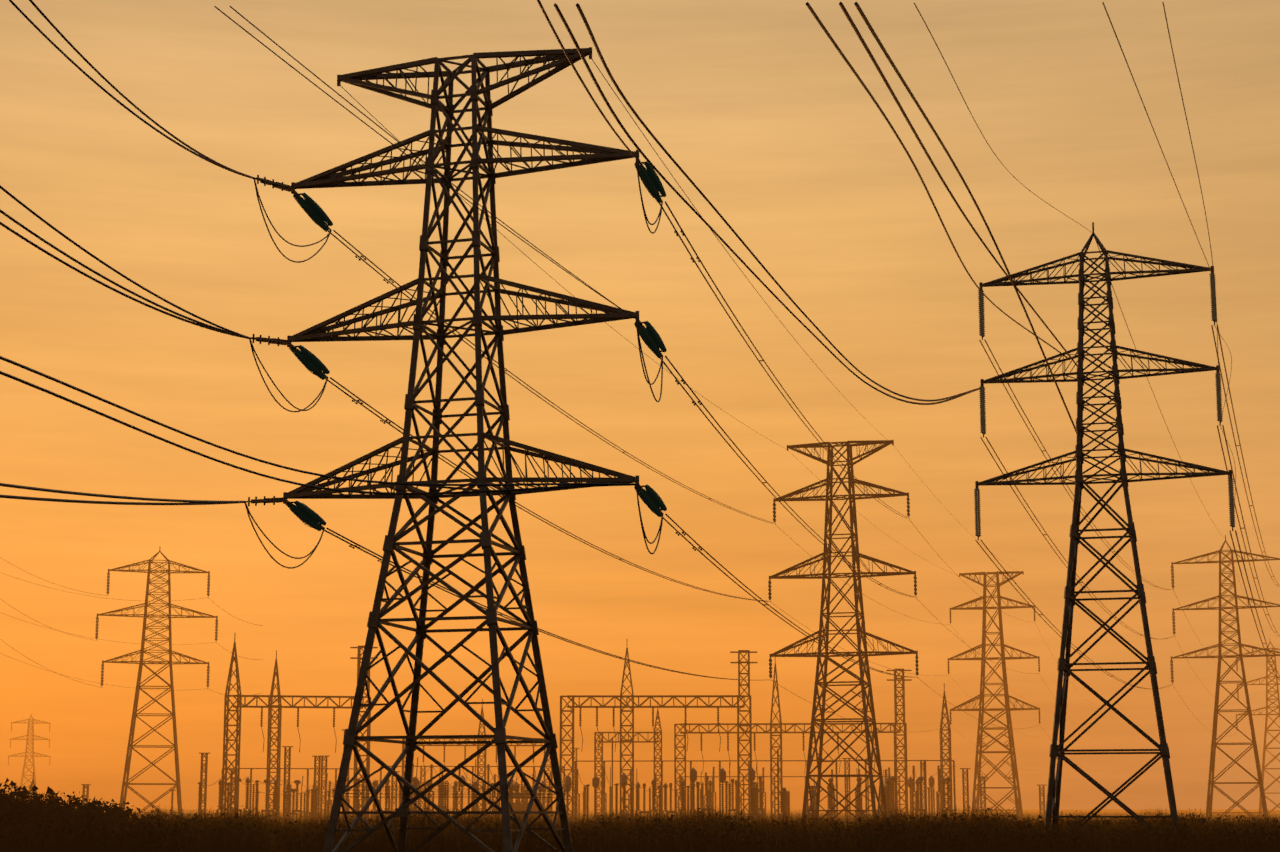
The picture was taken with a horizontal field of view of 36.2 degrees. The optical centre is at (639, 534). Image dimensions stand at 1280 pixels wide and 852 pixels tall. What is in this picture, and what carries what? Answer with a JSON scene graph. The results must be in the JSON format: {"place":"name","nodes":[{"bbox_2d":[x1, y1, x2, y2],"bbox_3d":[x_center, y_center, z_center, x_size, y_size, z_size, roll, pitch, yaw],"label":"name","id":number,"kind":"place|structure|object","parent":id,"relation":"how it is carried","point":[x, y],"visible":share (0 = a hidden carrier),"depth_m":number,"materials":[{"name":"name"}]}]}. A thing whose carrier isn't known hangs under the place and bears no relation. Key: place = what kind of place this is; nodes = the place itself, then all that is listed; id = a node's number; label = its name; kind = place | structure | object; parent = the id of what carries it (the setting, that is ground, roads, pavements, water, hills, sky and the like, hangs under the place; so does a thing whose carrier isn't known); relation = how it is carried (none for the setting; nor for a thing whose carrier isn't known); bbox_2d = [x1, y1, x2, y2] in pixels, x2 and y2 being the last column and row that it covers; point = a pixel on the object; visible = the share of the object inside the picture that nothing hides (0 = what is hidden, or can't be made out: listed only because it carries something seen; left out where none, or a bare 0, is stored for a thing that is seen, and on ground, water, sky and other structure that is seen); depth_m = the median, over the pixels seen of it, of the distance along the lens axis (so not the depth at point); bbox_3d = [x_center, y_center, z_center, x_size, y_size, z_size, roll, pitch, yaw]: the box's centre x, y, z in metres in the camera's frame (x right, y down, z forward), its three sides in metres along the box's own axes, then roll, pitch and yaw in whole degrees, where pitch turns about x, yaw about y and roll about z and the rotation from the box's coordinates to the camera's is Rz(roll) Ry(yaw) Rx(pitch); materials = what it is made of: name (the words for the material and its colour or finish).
{"place":"outdoors","nodes":[
{"label":"outdoors","id":0,"kind":"place"},
{"bbox_2d":[0,0,1279,809],"label":"sky","id":1,"kind":"structure","parent":0,"point":[753,100],"materials":[{"name":"orange"}]},
{"bbox_2d":[104,810,1279,851],"bbox_3d":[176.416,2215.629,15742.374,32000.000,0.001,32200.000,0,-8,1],"label":"ground","id":2,"kind":"structure","parent":0,"point":[1026,813],"depth_m":1496.87,"materials":[{"name":"plant"}]},
{"bbox_2d":[8,714,50,790],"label":"pylon","id":3,"kind":"object","parent":2,"relation":"on","point":[32,739],"visible":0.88,"depth_m":947.92,"materials":[{"name":"metal"}]},
{"bbox_2d":[95,549,217,820],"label":"pylon","id":4,"kind":"object","parent":2,"relation":"on","point":[170,662],"visible":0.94,"depth_m":342.88,"materials":[{"name":"metal"}]},
{"bbox_2d":[245,47,666,851],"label":"pylon","id":5,"kind":"object","parent":2,"relation":"on","point":[651,499],"visible":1,"depth_m":118.62,"materials":[{"name":"metal"}]},
{"bbox_2d":[28,636,1044,827],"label":"substation","id":6,"kind":"object","parent":2,"relation":"on","point":[752,794],"visible":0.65,"depth_m":322.08,"materials":[{"name":"metal"}]},
{"bbox_2d":[0,778,1279,851],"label":"scrub vegetation","id":7,"kind":"object","parent":2,"relation":"on","point":[37,823],"visible":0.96,"depth_m":129.78,"materials":[{"name":"black plant"}]},
{"bbox_2d":[768,440,918,823],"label":"pylon","id":8,"kind":"object","parent":2,"relation":"on","point":[856,555],"visible":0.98,"depth_m":247.24,"materials":[{"name":"metal"}]},
{"bbox_2d":[947,571,1040,819],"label":"pylon","id":9,"kind":"object","parent":2,"relation":"on","point":[1013,764],"visible":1,"depth_m":383.84,"materials":[{"name":"metal"}]},
{"bbox_2d":[974,222,1234,848],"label":"pylon","id":10,"kind":"object","parent":2,"relation":"on","point":[1064,666],"visible":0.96,"depth_m":152.18,"materials":[{"name":"metal"}]},
{"bbox_2d":[0,0,1279,770],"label":"conductors","id":11,"kind":"object","parent":10,"relation":"hanging from","point":[390,280],"visible":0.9,"depth_m":111.08,"materials":[{"name":"grey metal"}]},
{"bbox_2d":[1170,535,1279,823],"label":"pylon","id":12,"kind":"object","parent":2,"relation":"on","point":[1211,781],"visible":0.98,"depth_m":328.89,"materials":[{"name":"metal"}]},
{"bbox_2d":[1236,642,1279,819],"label":"pylon","id":13,"kind":"object","parent":2,"relation":"on","point":[1267,707],"visible":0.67,"depth_m":530.24,"materials":[{"name":"metal"}]}
]}

